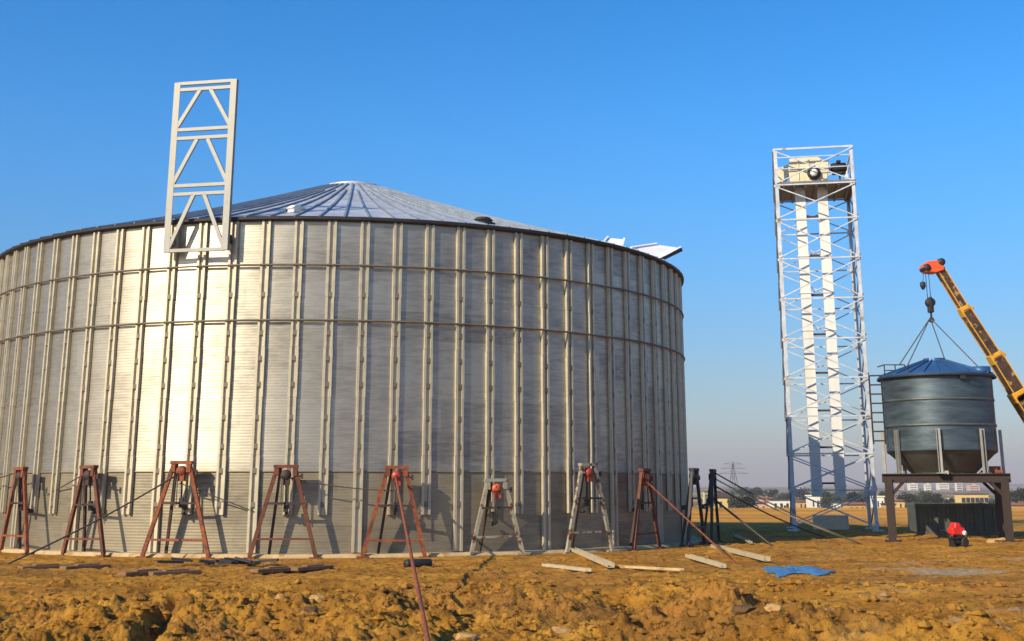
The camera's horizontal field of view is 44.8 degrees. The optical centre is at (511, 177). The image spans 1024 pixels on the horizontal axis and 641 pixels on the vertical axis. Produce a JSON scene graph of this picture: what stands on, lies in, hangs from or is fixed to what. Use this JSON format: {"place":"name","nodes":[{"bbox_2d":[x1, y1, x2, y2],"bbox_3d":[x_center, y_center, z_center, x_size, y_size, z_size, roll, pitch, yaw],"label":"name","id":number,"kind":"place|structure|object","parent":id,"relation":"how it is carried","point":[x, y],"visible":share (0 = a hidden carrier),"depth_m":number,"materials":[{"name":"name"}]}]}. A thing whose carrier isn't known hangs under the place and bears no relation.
{"place":"outdoors","nodes":[
{"label":"outdoors","id":0,"kind":"place"},
{"bbox_2d":[0,483,1023,640],"bbox_3d":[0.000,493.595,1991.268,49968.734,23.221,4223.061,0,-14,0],"label":"ground","id":1,"kind":"structure","parent":0,"point":[888,558],"depth_m":19.32,"materials":[{"name":"brown soil"}]},
{"bbox_2d":[0,467,33,553],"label":"jack trestle","id":2,"kind":"object","parent":1,"relation":"on","point":[20,479],"visible":0.94,"depth_m":30.09,"materials":[{"name":"metal"}]},
{"bbox_2d":[18,563,69,568],"bbox_3d":[-8.937,7.429,23.768,0.950,0.095,0.240,13,-19,-41],"label":"timber plank","id":3,"kind":"object","parent":1,"relation":"on","point":[47,566],"visible":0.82,"depth_m":23.68,"materials":[{"name":"brown wood"}]},
{"bbox_2d":[60,465,110,556],"bbox_3d":[-9.777,7.715,28.861,1.645,2.027,0.501,-10,-17,31],"label":"jack trestle","id":4,"kind":"object","parent":1,"relation":"on","point":[90,477],"visible":0.95,"depth_m":28.85,"materials":[{"name":"brown metal"}]},
{"bbox_2d":[47,477,78,494],"bbox_3d":[-12.514,8.372,31.239,7.465,1.924,0.030,-13,-19,42],"label":"guy rope","id":5,"kind":"object","parent":4,"relation":"attached to","point":[65,484],"visible":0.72,"depth_m":29.60,"materials":[{"name":"metal"}]},
{"bbox_2d":[60,563,110,569],"bbox_3d":[-8.154,7.425,23.770,0.240,0.095,0.950,-12,-18,40],"label":"timber plank","id":6,"kind":"object","parent":1,"relation":"on","point":[89,565],"visible":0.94,"depth_m":23.68,"materials":[{"name":"brown wood"}]},
{"bbox_2d":[117,568,163,576],"bbox_3d":[-6.503,6.957,21.947,0.240,0.095,0.950,-10,-17,34],"label":"timber plank","id":7,"kind":"object","parent":1,"relation":"on","point":[138,572],"visible":0.85,"depth_m":21.73,"materials":[{"name":"brown wood"}]},
{"bbox_2d":[147,568,200,575],"bbox_3d":[-6.019,7.022,22.156,0.950,0.095,0.240,13,-19,-41],"label":"timber plank","id":8,"kind":"object","parent":1,"relation":"on","point":[177,571],"visible":0.99,"depth_m":22.07,"materials":[{"name":"brown wood"}]},
{"bbox_2d":[135,461,213,557],"bbox_3d":[-7.491,7.487,28.121,1.792,2.112,0.501,-1,-14,6],"label":"jack trestle","id":9,"kind":"object","parent":1,"relation":"on","point":[180,471],"visible":0.98,"depth_m":28.04,"materials":[{"name":"metal"}]},
{"bbox_2d":[4,474,177,564],"bbox_3d":[-8.828,7.209,26.484,0.038,1.871,4.028,-12,-18,39],"label":"guy rope","id":10,"kind":"object","parent":9,"relation":"attached to","point":[91,522],"visible":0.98,"depth_m":26.33,"materials":[{"name":"metal"}]},
{"bbox_2d":[180,483,259,513],"bbox_3d":[-6.579,7.269,28.135,1.891,0.723,0.028,1,-14,-6],"label":"guy rope","id":11,"kind":"object","parent":9,"relation":"attached to","point":[219,498],"visible":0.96,"depth_m":28.13,"materials":[{"name":"metal"}]},
{"bbox_2d":[157,557,278,564],"bbox_3d":[-5.768,7.613,24.674,2.365,0.188,0.894,0,-14,0],"label":"debris","id":12,"kind":"object","parent":1,"relation":"on","point":[235,560],"visible":0.99,"depth_m":24.54,"materials":[{"name":"black metal"}]},
{"bbox_2d":[250,566,293,572],"bbox_3d":[-4.309,7.111,22.599,0.240,0.095,0.950,-12,-18,40],"label":"timber plank","id":13,"kind":"object","parent":1,"relation":"on","point":[270,569],"visible":0.93,"depth_m":22.43,"materials":[{"name":"brown wood"}]},
{"bbox_2d":[244,465,321,558],"bbox_3d":[-5.088,7.470,27.872,1.711,2.023,0.501,1,-14,-4],"label":"jack trestle","id":14,"kind":"object","parent":1,"relation":"on","point":[285,475],"visible":0.98,"depth_m":27.77,"materials":[{"name":"brown metal"}]},
{"bbox_2d":[299,606,318,613],"bbox_3d":[-2.656,5.684,16.276,0.263,0.135,0.200,0,-14,0],"label":"earth clod","id":15,"kind":"object","parent":1,"relation":"on","point":[310,609],"visible":0.65,"depth_m":16.23,"materials":[{"name":"grey stone"}]},
{"bbox_2d":[291,564,333,570],"bbox_3d":[-3.716,7.220,23.056,0.240,0.095,0.950,-10,-17,34],"label":"timber plank","id":16,"kind":"object","parent":1,"relation":"on","point":[309,567],"visible":1,"depth_m":22.93,"materials":[{"name":"brown wood"}]},
{"bbox_2d":[308,595,323,602],"bbox_3d":[-2.765,5.997,17.668,0.302,0.139,0.201,0,-14,0],"label":"rock","id":17,"kind":"object","parent":1,"relation":"on","point":[317,598],"visible":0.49,"depth_m":17.61,"materials":[{"name":"beige stone"}]},
{"bbox_2d":[0,181,701,557],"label":"grain silo","id":18,"kind":"object","parent":1,"relation":"on","point":[356,335],"visible":0.94,"depth_m":29.80,"materials":[{"name":"metal"}]},
{"bbox_2d":[163,79,238,252],"bbox_3d":[-7.506,-0.293,30.197,1.650,4.270,0.305,-3,-14,11],"label":"steel truss","id":19,"kind":"object","parent":18,"relation":"attached to","point":[225,239],"visible":1,"depth_m":30.07,"materials":[{"name":"metal"}]},
{"bbox_2d":[603,236,624,245],"bbox_3d":[2.860,1.785,34.892,0.522,0.463,0.812,-4,-15,17],"label":"roof sheet","id":20,"kind":"object","parent":18,"relation":"on","point":[615,241],"visible":0.59,"depth_m":34.99,"materials":[{"name":"white metal"}]},
{"bbox_2d":[660,248,682,259],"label":"edge beam","id":21,"kind":"structure","parent":18,"relation":"on","point":[672,253],"depth_m":37.02,"materials":[{"name":"black metal"}]},
{"bbox_2d":[630,243,680,257],"bbox_3d":[4.307,2.179,36.936,1.868,0.652,0.498,13,-19,-42],"label":"roof sheet","id":22,"kind":"object","parent":21,"relation":"on","point":[655,249],"visible":0.76,"depth_m":36.94,"materials":[{"name":"white metal"}]},
{"bbox_2d":[356,465,426,557],"bbox_3d":[-2.654,7.550,28.164,1.658,2.005,0.501,3,-14,-8],"label":"jack trestle","id":23,"kind":"object","parent":1,"relation":"on","point":[389,473],"visible":0.91,"depth_m":28.06,"materials":[{"name":"metal"}]},
{"bbox_2d":[290,478,393,490],"bbox_3d":[-3.863,6.900,28.025,2.453,0.321,0.028,2,-14,-7],"label":"slack cable","id":24,"kind":"object","parent":23,"relation":"hanging from","point":[341,486],"visible":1,"depth_m":28.00,"materials":[{"name":"metal"}]},
{"bbox_2d":[394,475,430,640],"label":"prop pole","id":25,"kind":"object","parent":1,"relation":"on","point":[422,614],"visible":1,"depth_m":16.97,"materials":[{"name":"metal"}]},
{"bbox_2d":[403,559,431,567],"bbox_3d":[-1.817,7.449,24.021,0.561,0.168,0.170,9,-17,-33],"label":"scrap roller","id":26,"kind":"object","parent":1,"relation":"on","point":[419,562],"visible":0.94,"depth_m":23.96,"materials":[{"name":"black metal"}]},
{"bbox_2d":[454,632,480,640],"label":"rock","id":27,"kind":"object","parent":1,"relation":"on","point":[459,636],"visible":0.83,"depth_m":14.51,"materials":[{"name":"beige stone"}]},
{"bbox_2d":[466,478,529,556],"bbox_3d":[-0.404,7.884,28.928,1.527,1.728,0.501,4,-14,-19],"label":"jack trestle","id":28,"kind":"object","parent":1,"relation":"on","point":[494,488],"visible":0.98,"depth_m":28.84,"materials":[{"name":"grey metal"}]},
{"bbox_2d":[551,626,570,633],"bbox_3d":[0.561,5.537,15.168,0.277,0.123,0.212,7,-16,-26],"label":"rock","id":29,"kind":"object","parent":1,"relation":"on","point":[561,630],"visible":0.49,"depth_m":15.12,"materials":[{"name":"beige stone"}]},
{"bbox_2d":[542,563,591,571],"bbox_3d":[1.021,7.424,23.694,0.112,0.093,2.396,5,-15,-18],"label":"steel section","id":30,"kind":"object","parent":1,"relation":"on","point":[568,567],"visible":1,"depth_m":23.49,"materials":[{"name":"white metal"}]},
{"bbox_2d":[563,463,618,553],"bbox_3d":[1.799,8.051,30.381,1.650,2.106,0.501,9,-17,-34],"label":"jack trestle","id":31,"kind":"object","parent":1,"relation":"on","point":[586,473],"visible":0.98,"depth_m":30.34,"materials":[{"name":"grey metal"}]},
{"bbox_2d":[570,547,614,567],"bbox_3d":[1.666,8.235,27.097,0.142,0.087,6.864,1,-14,-4],"label":"steel section","id":32,"kind":"object","parent":1,"relation":"on","point":[597,559],"visible":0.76,"depth_m":26.05,"materials":[{"name":"beige metal"}]},
{"bbox_2d":[628,468,664,550],"bbox_3d":[3.306,8.481,31.890,0.501,2.001,1.786,-8,-16,30],"label":"jack trestle","id":33,"kind":"object","parent":1,"relation":"on","point":[644,474],"visible":0.98,"depth_m":31.82,"materials":[{"name":"brown metal"}]},
{"bbox_2d":[615,565,683,570],"bbox_3d":[2.555,7.313,23.306,0.082,0.073,1.830,10,-17,-35],"label":"steel section","id":34,"kind":"object","parent":1,"relation":"on","point":[650,568],"visible":1,"depth_m":23.20,"materials":[{"name":"metal"}]},
{"bbox_2d":[645,481,735,563],"bbox_3d":[3.993,7.828,28.666,0.044,1.728,6.543,2,-14,-10],"label":"prop pole","id":35,"kind":"object","parent":1,"relation":"on","point":[692,524],"visible":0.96,"depth_m":28.15,"materials":[{"name":"metal"}]},
{"bbox_2d":[680,468,708,546],"bbox_3d":[4.849,8.933,33.803,0.501,2.033,1.745,-7,-16,25],"label":"jack trestle","id":36,"kind":"object","parent":1,"relation":"on","point":[694,477],"visible":0.99,"depth_m":33.69,"materials":[{"name":"black metal"}]},
{"bbox_2d":[701,492,707,510],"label":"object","id":37,"kind":"object","parent":1,"relation":"on","point":[704,497],"visible":0.6,"depth_m":77.42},
{"bbox_2d":[685,554,725,567],"bbox_3d":[3.919,7.788,25.311,0.112,0.107,3.177,1,-14,-4],"label":"steel section","id":38,"kind":"object","parent":1,"relation":"on","point":[707,561],"visible":1,"depth_m":25.02,"materials":[{"name":"beige metal"}]},
{"bbox_2d":[701,490,717,507],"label":"tree","id":39,"kind":"object","parent":1,"relation":"on","point":[706,499],"visible":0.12,"depth_m":218.12,"materials":[{"name":"green plant"}]},
{"bbox_2d":[700,469,723,542],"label":"jack trestle","id":40,"kind":"object","parent":1,"relation":"on","point":[712,476],"visible":0.97,"depth_m":35.75,"materials":[{"name":"black metal"}]},
{"bbox_2d":[713,498,772,545],"bbox_3d":[6.422,9.592,34.692,0.060,1.248,2.441,8,-16,-29],"label":"stay cable","id":41,"kind":"object","parent":40,"relation":"attached to","point":[741,521],"visible":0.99,"depth_m":34.65,"materials":[{"name":"metal"}]},
{"bbox_2d":[713,485,823,536],"bbox_3d":[7.835,10.110,37.629,5.581,1.622,0.044,13,-19,-42],"label":"stay cable","id":42,"kind":"object","parent":40,"relation":"attached to","point":[766,512],"visible":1,"depth_m":37.39,"materials":[{"name":"metal"}]},
{"bbox_2d":[716,479,851,539],"bbox_3d":[7.959,9.707,36.385,4.464,1.840,0.044,4,-15,-16],"label":"stay cable","id":43,"kind":"object","parent":40,"relation":"attached to","point":[773,507],"visible":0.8,"depth_m":36.28,"materials":[{"name":"metal"}]},
{"bbox_2d":[714,472,860,543],"bbox_3d":[7.772,9.352,35.291,4.056,2.018,0.044,-4,-14,15],"label":"stay cable","id":44,"kind":"object","parent":40,"relation":"attached to","point":[786,510],"visible":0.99,"depth_m":35.26,"materials":[{"name":"metal"}]},
{"bbox_2d":[713,493,734,507],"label":"house","id":45,"kind":"structure","parent":1,"relation":"on","point":[722,498],"depth_m":222.60,"materials":[{"name":"yellow paint"}]},
{"bbox_2d":[717,489,736,498],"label":"tree","id":46,"kind":"object","parent":1,"relation":"on","point":[733,493],"visible":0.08,"depth_m":231.35,"materials":[{"name":"green plant"}]},
{"bbox_2d":[718,461,747,497],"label":"power pylon","id":47,"kind":"object","parent":1,"relation":"on","point":[732,469],"visible":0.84,"depth_m":602.88,"materials":[{"name":"metal"}]},
{"bbox_2d":[726,496,745,507],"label":"tree","id":48,"kind":"object","parent":1,"relation":"on","point":[735,503],"visible":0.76,"depth_m":193.11,"materials":[{"name":"green plant"}]},
{"bbox_2d":[710,544,769,560],"bbox_3d":[5.202,8.643,28.745,0.144,0.134,6.983,0,-14,0],"label":"steel section","id":49,"kind":"object","parent":1,"relation":"on","point":[749,554],"visible":0.91,"depth_m":27.60,"materials":[{"name":"beige metal"}]},
{"bbox_2d":[730,485,752,496],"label":"tree","id":50,"kind":"object","parent":1,"relation":"on","point":[741,490],"visible":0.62,"depth_m":405.93,"materials":[{"name":"green plant"}]},
{"bbox_2d":[731,605,755,615],"bbox_3d":[2.622,4.882,14.018,0.303,0.132,0.226,0,-14,0],"label":"rock","id":51,"kind":"object","parent":1,"relation":"on","point":[739,609],"visible":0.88,"depth_m":13.96,"materials":[{"name":"stone"}]},
{"bbox_2d":[734,534,752,543],"bbox_3d":[6.757,10.570,36.433,0.092,0.084,5.985,-1,-14,6],"label":"steel section","id":52,"kind":"object","parent":1,"relation":"on","point":[745,539],"visible":1,"depth_m":35.77,"materials":[{"name":"grey metal"}]},
{"bbox_2d":[738,492,758,507],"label":"tree","id":53,"kind":"object","parent":1,"relation":"on","point":[750,501],"visible":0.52,"depth_m":197.32,"materials":[{"name":"green plant"}]},
{"bbox_2d":[741,487,768,498],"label":"tree","id":54,"kind":"object","parent":1,"relation":"on","point":[757,491],"visible":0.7,"depth_m":405.60,"materials":[{"name":"green plant"}]},
{"bbox_2d":[751,501,766,507],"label":"house","id":55,"kind":"structure","parent":1,"relation":"on","point":[760,505],"depth_m":207.88,"materials":[{"name":"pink paint"}]},
{"bbox_2d":[758,497,771,507],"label":"house","id":56,"kind":"structure","parent":1,"relation":"on","point":[765,498],"depth_m":251.73,"materials":[{"name":"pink paint"}]},
{"bbox_2d":[762,489,778,497],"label":"tree","id":57,"kind":"object","parent":1,"relation":"on","point":[771,493],"visible":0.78,"depth_m":416.88,"materials":[{"name":"green plant"}]},
{"bbox_2d":[764,603,782,611],"bbox_3d":[2.913,4.840,13.958,0.259,0.124,0.171,0,-14,0],"label":"rock","id":58,"kind":"object","parent":1,"relation":"on","point":[771,607],"visible":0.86,"depth_m":13.89,"materials":[{"name":"beige stone"}]},
{"bbox_2d":[767,499,789,507],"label":"house","id":59,"kind":"structure","parent":1,"relation":"on","point":[783,503],"depth_m":241.86,"materials":[{"name":"white paint"}]},
{"bbox_2d":[771,494,786,498],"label":"tree","id":60,"kind":"object","parent":1,"relation":"on","point":[777,497],"visible":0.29,"depth_m":290.13,"materials":[{"name":"green plant"}]},
{"bbox_2d":[779,491,796,499],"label":"tree","id":61,"kind":"object","parent":1,"relation":"on","point":[784,495],"visible":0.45,"depth_m":319.39,"materials":[{"name":"green plant"}]},
{"bbox_2d":[763,565,835,577],"bbox_3d":[5.229,7.178,22.779,1.166,0.150,2.061,0,-14,0],"label":"plastic sheet","id":62,"kind":"object","parent":1,"relation":"on","point":[779,571],"visible":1,"depth_m":22.39,"materials":[{"name":"blue plastic"}]},
{"bbox_2d":[795,500,805,507],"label":"house","id":63,"kind":"structure","parent":1,"relation":"on","point":[800,503],"depth_m":251.54,"materials":[{"name":"paint"}]},
{"bbox_2d":[795,487,808,499],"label":"tree","id":64,"kind":"object","parent":1,"relation":"on","point":[800,493],"visible":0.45,"depth_m":319.55,"materials":[{"name":"green plant"}]},
{"bbox_2d":[805,495,820,507],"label":"house","id":65,"kind":"structure","parent":1,"relation":"on","point":[810,504],"depth_m":232.41,"materials":[{"name":"white paint"}]},
{"bbox_2d":[778,157,848,529],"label":"bucket elevator","id":66,"kind":"object","parent":1,"relation":"on","point":[834,522],"visible":0.84,"depth_m":46.78,"materials":[{"name":"white metal"}]},
{"bbox_2d":[818,497,833,507],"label":"tree","id":67,"kind":"object","parent":1,"relation":"on","point":[827,502],"visible":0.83,"depth_m":207.69,"materials":[{"name":"green plant"}]},
{"bbox_2d":[822,491,834,500],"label":"tree","id":68,"kind":"object","parent":1,"relation":"on","point":[826,494],"visible":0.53,"depth_m":251.25,"materials":[{"name":"green plant"}]},
{"bbox_2d":[830,501,841,507],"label":"house","id":69,"kind":"structure","parent":1,"relation":"on","point":[835,503],"depth_m":212.76,"materials":[{"name":"white paint"}]},
{"bbox_2d":[831,495,847,501],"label":"tree","id":70,"kind":"object","parent":1,"relation":"on","point":[839,499],"visible":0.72,"depth_m":246.40,"materials":[{"name":"green plant"}]},
{"bbox_2d":[842,502,865,507],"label":"house","id":71,"kind":"structure","parent":1,"relation":"on","point":[856,505],"depth_m":217.55,"materials":[{"name":"paint"}]},
{"bbox_2d":[846,491,861,501],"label":"tree","id":72,"kind":"object","parent":1,"relation":"on","point":[850,495],"visible":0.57,"depth_m":260.99,"materials":[{"name":"green plant"}]},
{"bbox_2d":[854,491,865,502],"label":"tree","id":73,"kind":"object","parent":1,"relation":"on","point":[862,500],"visible":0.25,"depth_m":265.79,"materials":[{"name":"green plant"}]},
{"bbox_2d":[870,496,884,507],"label":"house","id":74,"kind":"structure","parent":1,"relation":"on","point":[880,499],"depth_m":232.35,"materials":[{"name":"white paint"}]},
{"bbox_2d":[878,490,885,502],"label":"tree","id":75,"kind":"object","parent":1,"relation":"on","point":[881,493],"visible":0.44,"depth_m":289.60,"materials":[{"name":"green plant"}]},
{"bbox_2d":[880,503,895,507],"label":"house","id":76,"kind":"structure","parent":1,"relation":"on","point":[883,505],"depth_m":210.24,"materials":[{"name":"paint"}]},
{"bbox_2d":[895,484,903,490],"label":"apartment block","id":77,"kind":"structure","parent":1,"relation":"on","point":[901,488],"depth_m":1210.37,"materials":[{"name":"white paint"}]},
{"bbox_2d":[894,499,906,507],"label":"house","id":78,"kind":"structure","parent":1,"relation":"on","point":[900,503],"depth_m":241.86,"materials":[{"name":"yellow paint"}]},
{"bbox_2d":[896,492,905,499],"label":"tree","id":79,"kind":"object","parent":1,"relation":"on","point":[899,497],"visible":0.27,"depth_m":270.58,"materials":[{"name":"green plant"}]},
{"bbox_2d":[901,492,920,507],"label":"tree","id":80,"kind":"object","parent":1,"relation":"on","point":[908,497],"visible":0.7,"depth_m":241.36,"materials":[{"name":"green plant"}]},
{"bbox_2d":[907,483,917,490],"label":"apartment block","id":81,"kind":"structure","parent":1,"relation":"on","point":[912,486],"depth_m":1306.75,"materials":[{"name":"white paint"}]},
{"bbox_2d":[923,483,930,490],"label":"apartment block","id":82,"kind":"structure","parent":1,"relation":"on","point":[927,486],"depth_m":1259.36,"materials":[{"name":"white paint"}]},
{"bbox_2d":[914,489,942,502],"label":"tree","id":83,"kind":"object","parent":1,"relation":"on","point":[921,495],"visible":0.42,"depth_m":231.97,"materials":[{"name":"green plant"}]},
{"bbox_2d":[922,492,943,502],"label":"tree","id":84,"kind":"object","parent":1,"relation":"on","point":[936,498],"visible":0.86,"depth_m":226.79,"materials":[{"name":"green plant"}]},
{"bbox_2d":[936,483,948,489],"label":"apartment block","id":85,"kind":"structure","parent":1,"relation":"on","point":[942,486],"depth_m":1354.68,"materials":[{"name":"white paint"}]},
{"bbox_2d":[943,497,955,502],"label":"tree","id":86,"kind":"object","parent":1,"relation":"on","point":[949,500],"visible":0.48,"depth_m":251.68,"materials":[{"name":"green plant"}]},
{"bbox_2d":[882,466,1017,541],"bbox_3d":[13.039,9.770,37.346,3.620,2.139,3.320,-4,-15,16],"label":"support frame","id":87,"kind":"object","parent":1,"relation":"on","point":[997,479],"visible":0.88,"depth_m":36.21,"materials":[{"name":"brown metal"}]},
{"bbox_2d":[868,358,1004,473],"bbox_3d":[13.039,7.351,37.949,3.492,3.687,3.492,-12,-18,40],"label":"hopper silo","id":88,"kind":"object","parent":87,"relation":"on","point":[939,417],"visible":0.97,"depth_m":36.72,"materials":[{"name":"black metal"}]},
{"bbox_2d":[905,503,997,535],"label":"site tank","id":89,"kind":"object","parent":1,"relation":"on","point":[979,519],"visible":0.83,"depth_m":40.05,"materials":[{"name":"grey metal"}]},
{"bbox_2d":[939,522,968,546],"bbox_3d":[11.755,9.494,33.094,0.659,0.626,0.378,4,-14,-15],"label":"engine pump","id":90,"kind":"object","parent":1,"relation":"on","point":[957,531],"visible":1,"depth_m":33.01,"materials":[{"name":"red paint"}]},
{"bbox_2d":[954,483,962,490],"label":"tower block","id":91,"kind":"structure","parent":1,"relation":"on","point":[958,486],"depth_m":1259.29,"materials":[{"name":"white paint"}]},
{"bbox_2d":[953,493,988,502],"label":"house","id":92,"kind":"structure","parent":1,"relation":"on","point":[971,498],"depth_m":290.58,"materials":[{"name":"yellow paint"}]},
{"bbox_2d":[919,258,1023,422],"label":"mobile crane","id":93,"kind":"object","parent":1,"relation":"on","point":[1005,373],"visible":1,"depth_m":38.47,"materials":[{"name":"yellow paint"}]},
{"bbox_2d":[899,318,929,364],"bbox_3d":[12.345,4.994,38.072,1.637,1.557,0.032,9,-17,-33],"label":"sling","id":94,"kind":"object","parent":93,"relation":"hanging from","point":[913,342],"visible":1,"depth_m":38.02,"materials":[{"name":"metal"}]},
{"bbox_2d":[905,319,929,369],"bbox_3d":[12.382,5.045,37.905,1.767,1.737,0.032,13,-19,-42],"label":"sling","id":95,"kind":"object","parent":93,"relation":"hanging from","point":[917,344],"visible":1,"depth_m":37.85,"materials":[{"name":"metal"}]},
{"bbox_2d":[930,319,944,358],"bbox_3d":[13.147,4.988,38.383,0.032,1.384,0.426,12,-18,-40],"label":"sling","id":96,"kind":"object","parent":93,"relation":"hanging from","point":[937,339],"visible":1,"depth_m":38.38,"materials":[{"name":"metal"}]},
{"bbox_2d":[930,318,977,365],"bbox_3d":[13.572,5.068,38.054,1.450,1.708,0.032,-11,-18,38],"label":"sling","id":97,"kind":"object","parent":93,"relation":"hanging from","point":[957,345],"visible":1,"depth_m":37.90,"materials":[{"name":"metal"}]},
{"bbox_2d":[966,484,979,490],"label":"apartment block","id":98,"kind":"structure","parent":1,"relation":"on","point":[973,487],"depth_m":1209.08,"materials":[{"name":"pink paint"}]},
{"bbox_2d":[985,498,994,503],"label":"tree","id":99,"kind":"object","parent":1,"relation":"on","point":[990,502],"visible":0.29,"depth_m":231.91,"materials":[{"name":"green plant"}]},
{"bbox_2d":[985,538,997,542],"bbox_3d":[13.532,10.259,35.100,0.344,0.153,0.288,0,-14,0],"label":"rock","id":100,"kind":"object","parent":1,"relation":"on","point":[991,540],"visible":0.8,"depth_m":35.01,"materials":[{"name":"beige stone"}]},
{"bbox_2d":[1010,488,1023,501],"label":"tree","id":101,"kind":"object","parent":1,"relation":"on","point":[1020,495],"visible":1,"depth_m":241.73,"materials":[{"name":"green plant"}]},
{"bbox_2d":[1010,487,1023,502],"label":"tree","id":102,"kind":"object","parent":1,"relation":"on","point":[1015,500],"visible":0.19,"depth_m":251.29,"materials":[{"name":"green plant"}]},
{"bbox_2d":[1011,503,1023,506],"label":"house","id":103,"kind":"structure","parent":1,"relation":"on","point":[1017,504],"depth_m":203.05,"materials":[{"name":"paint"}]},
{"bbox_2d":[0,0,1023,486],"label":"sky","id":104,"kind":"structure","parent":0,"point":[640,122],"materials":[{"name":"blue"}]},
{"bbox_2d":[772,145,884,530],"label":"lattice tower","id":105,"kind":"structure","parent":0,"point":[837,190],"depth_m":47.17,"materials":[{"name":"metal"}]}
]}

